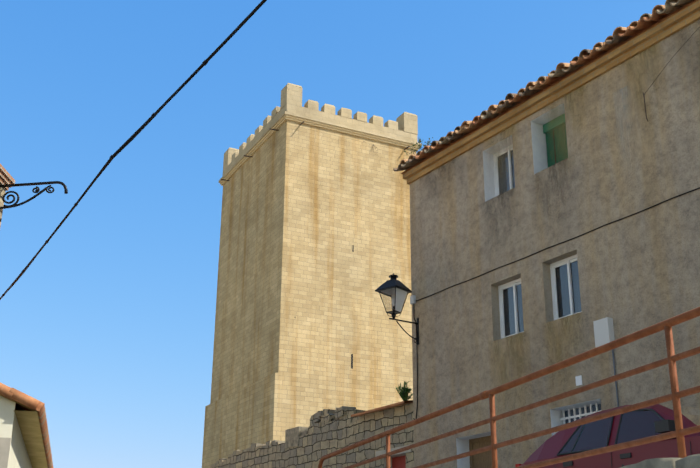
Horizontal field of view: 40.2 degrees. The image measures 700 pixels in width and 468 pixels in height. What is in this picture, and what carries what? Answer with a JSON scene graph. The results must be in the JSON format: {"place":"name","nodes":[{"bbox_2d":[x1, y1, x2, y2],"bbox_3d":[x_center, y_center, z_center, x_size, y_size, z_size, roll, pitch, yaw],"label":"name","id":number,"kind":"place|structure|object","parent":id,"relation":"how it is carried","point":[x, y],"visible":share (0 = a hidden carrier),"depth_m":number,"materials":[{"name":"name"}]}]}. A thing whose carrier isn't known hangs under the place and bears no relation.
{"place":"outdoors","nodes":[
{"label":"outdoors","id":0,"kind":"place"},
{"bbox_2d":[0,0,665,467],"label":"sky","id":1,"kind":"structure","parent":0,"point":[110,326],"materials":[{"name":"blue"}]},
{"bbox_2d":[519,404,699,467],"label":"car body","id":2,"kind":"object","parent":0,"point":[550,448],"visible":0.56,"depth_m":10.66,"materials":[{"name":"red metal"}]},
{"bbox_2d":[515,408,690,467],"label":"car glazing and trim","id":3,"kind":"structure","parent":2,"relation":"attached to","point":[663,425],"depth_m":10.70,"materials":[{"name":"black glass"}]},
{"label":"ground","id":4,"kind":"structure","parent":0,"visible":0},
{"bbox_2d":[0,164,14,226],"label":"building corner","id":5,"kind":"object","parent":4,"relation":"on","point":[6,177],"depth_m":14.45,"materials":[{"name":"stone"}]},
{"bbox_2d":[0,181,67,208],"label":"wrought iron bracket","id":6,"kind":"object","parent":5,"relation":"attached to","point":[47,189],"visible":1,"depth_m":14.28,"materials":[{"name":"black metal"}]},
{"bbox_2d":[0,393,48,467],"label":"roof eave","id":7,"kind":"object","parent":4,"relation":"on","point":[21,444],"depth_m":14.72,"materials":[{"name":"beige paint"}]},
{"bbox_2d":[0,383,52,467],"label":"house tiles","id":8,"kind":"object","parent":7,"relation":"on","point":[21,397],"visible":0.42,"depth_m":14.01,"materials":[{"name":"tile"}]},
{"bbox_2d":[202,120,415,467],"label":"tower shaft","id":9,"kind":"object","parent":4,"relation":"on","point":[315,248],"visible":0.88,"depth_m":48.69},
{"bbox_2d":[219,111,420,185],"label":"tower cornice","id":10,"kind":"structure","parent":9,"relation":"attached to","point":[260,142],"depth_m":51.41,"materials":[{"name":"beige stone"}]},
{"bbox_2d":[221,121,409,180],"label":"waterspouts","id":11,"kind":"object","parent":10,"relation":"attached to","point":[278,130],"visible":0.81,"depth_m":52.24,"materials":[{"name":"beige stone"}]},
{"bbox_2d":[222,83,417,176],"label":"battlements","id":12,"kind":"object","parent":10,"relation":"on","point":[404,125],"visible":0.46,"depth_m":51.74,"materials":[{"name":"beige stone"}]},
{"bbox_2d":[210,403,413,467],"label":"ruin wall","id":13,"kind":"structure","parent":4,"relation":"on","point":[311,450],"depth_m":19.67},
{"bbox_2d":[351,400,412,416],"bbox_3d":[0.840,3.394,18.681,0.780,0.170,1.840,13,-24,-30],"label":"wall coping","id":14,"kind":"object","parent":13,"relation":"on","point":[382,408],"visible":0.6,"depth_m":18.38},
{"bbox_2d":[376,445,411,467],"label":"door frame","id":15,"kind":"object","parent":13,"relation":"in","point":[397,460],"depth_m":18.14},
{"bbox_2d":[396,381,412,400],"bbox_3d":[1.048,3.023,18.298,0.334,0.465,0.499,2,-21,-5],"label":"potted plant","id":16,"kind":"object","parent":13,"relation":"on","point":[403,393],"visible":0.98,"depth_m":18.18,"materials":[{"name":"green plant"}]},
{"bbox_2d":[410,19,699,467],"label":"house walls","id":17,"kind":"structure","parent":4,"relation":"on","point":[639,271],"depth_m":15.01,"materials":[{"name":"beige paint"}]},
{"bbox_2d":[0,0,266,299],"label":"overhead cable bundle","id":18,"kind":"object","parent":17,"relation":"attached to","point":[195,72],"visible":1,"depth_m":10.77,"materials":[{"name":"black rubber"}]},
{"bbox_2d":[375,273,418,344],"bbox_3d":[0.911,1.398,18.031,0.500,1.315,0.789,-16,-26,37],"label":"street lamp","id":19,"kind":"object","parent":17,"relation":"attached to","point":[394,289],"depth_m":17.94,"materials":[{"name":"black metal"}]},
{"bbox_2d":[410,295,618,406],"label":"house utility boxes","id":20,"kind":"object","parent":17,"relation":"attached to","point":[603,331],"visible":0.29,"depth_m":13.96,"materials":[{"name":"white plastic"}]},
{"bbox_2d":[456,103,600,467],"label":"window surrounds","id":21,"kind":"object","parent":17,"relation":"in","point":[540,162],"visible":0.44,"depth_m":16.36,"materials":[{"name":"white paint"}]},
{"bbox_2d":[543,113,567,166],"bbox_3d":[3.593,-1.525,16.134,0.110,1.000,0.800,13,-24,-30],"label":"window shutter","id":22,"kind":"object","parent":21,"relation":"in","point":[553,156],"depth_m":16.27,"materials":[{"name":"green wood"}]},
{"bbox_2d":[469,403,600,467],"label":"house door and barred window","id":23,"kind":"structure","parent":17,"relation":"in","point":[482,460],"depth_m":16.16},
{"bbox_2d":[493,144,581,338],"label":"windows","id":24,"kind":"structure","parent":17,"relation":"in","point":[566,298],"depth_m":16.14,"materials":[{"name":"white plastic"}]},
{"bbox_2d":[400,0,696,173],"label":"roof eave","id":25,"kind":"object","parent":17,"relation":"on","point":[615,47],"depth_m":15.78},
{"bbox_2d":[393,0,692,170],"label":"eave tiles","id":26,"kind":"object","parent":25,"relation":"on","point":[616,38],"visible":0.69,"depth_m":16.06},
{"bbox_2d":[404,137,440,154],"bbox_3d":[1.578,-1.726,20.029,0.794,1.005,0.483,13,-24,-30],"label":"roof shrub","id":27,"kind":"object","parent":26,"relation":"on","point":[419,140],"visible":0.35,"depth_m":19.99,"materials":[{"name":"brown plant"}]},
{"bbox_2d":[403,0,699,184],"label":"cornice","id":28,"kind":"structure","parent":17,"relation":"attached to","point":[659,32],"depth_m":15.76,"materials":[{"name":"beige paint"}]},
{"bbox_2d":[413,30,699,419],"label":"house facade cables","id":29,"kind":"object","parent":17,"relation":"attached to","point":[542,250],"visible":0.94,"depth_m":15.49,"materials":[{"name":"black rubber"}]},
{"bbox_2d":[420,22,699,433],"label":"wall stains","id":30,"kind":"object","parent":17,"relation":"attached to","point":[560,197],"visible":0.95,"depth_m":15.55,"materials":[{"name":"grey paint"}]},
{"bbox_2d":[613,86,638,209],"bbox_3d":[4.169,-1.250,14.402,0.001,2.100,0.400,13,-24,-30],"label":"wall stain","id":31,"kind":"object","parent":17,"relation":"attached to","point":[625,121],"visible":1,"depth_m":14.60,"materials":[{"name":"grey paint"}]},
{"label":"terrace","id":32,"kind":"structure","parent":0,"visible":0},
{"bbox_2d":[620,454,699,467],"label":"concrete ledge","id":33,"kind":"object","parent":32,"relation":"on","point":[691,461],"visible":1,"depth_m":3.65,"materials":[{"name":"concrete"}]},
{"bbox_2d":[318,307,699,467],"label":"terrace railing","id":34,"kind":"object","parent":33,"relation":"on","point":[675,396],"visible":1,"depth_m":6.32,"materials":[{"name":"brown metal"}]}
]}

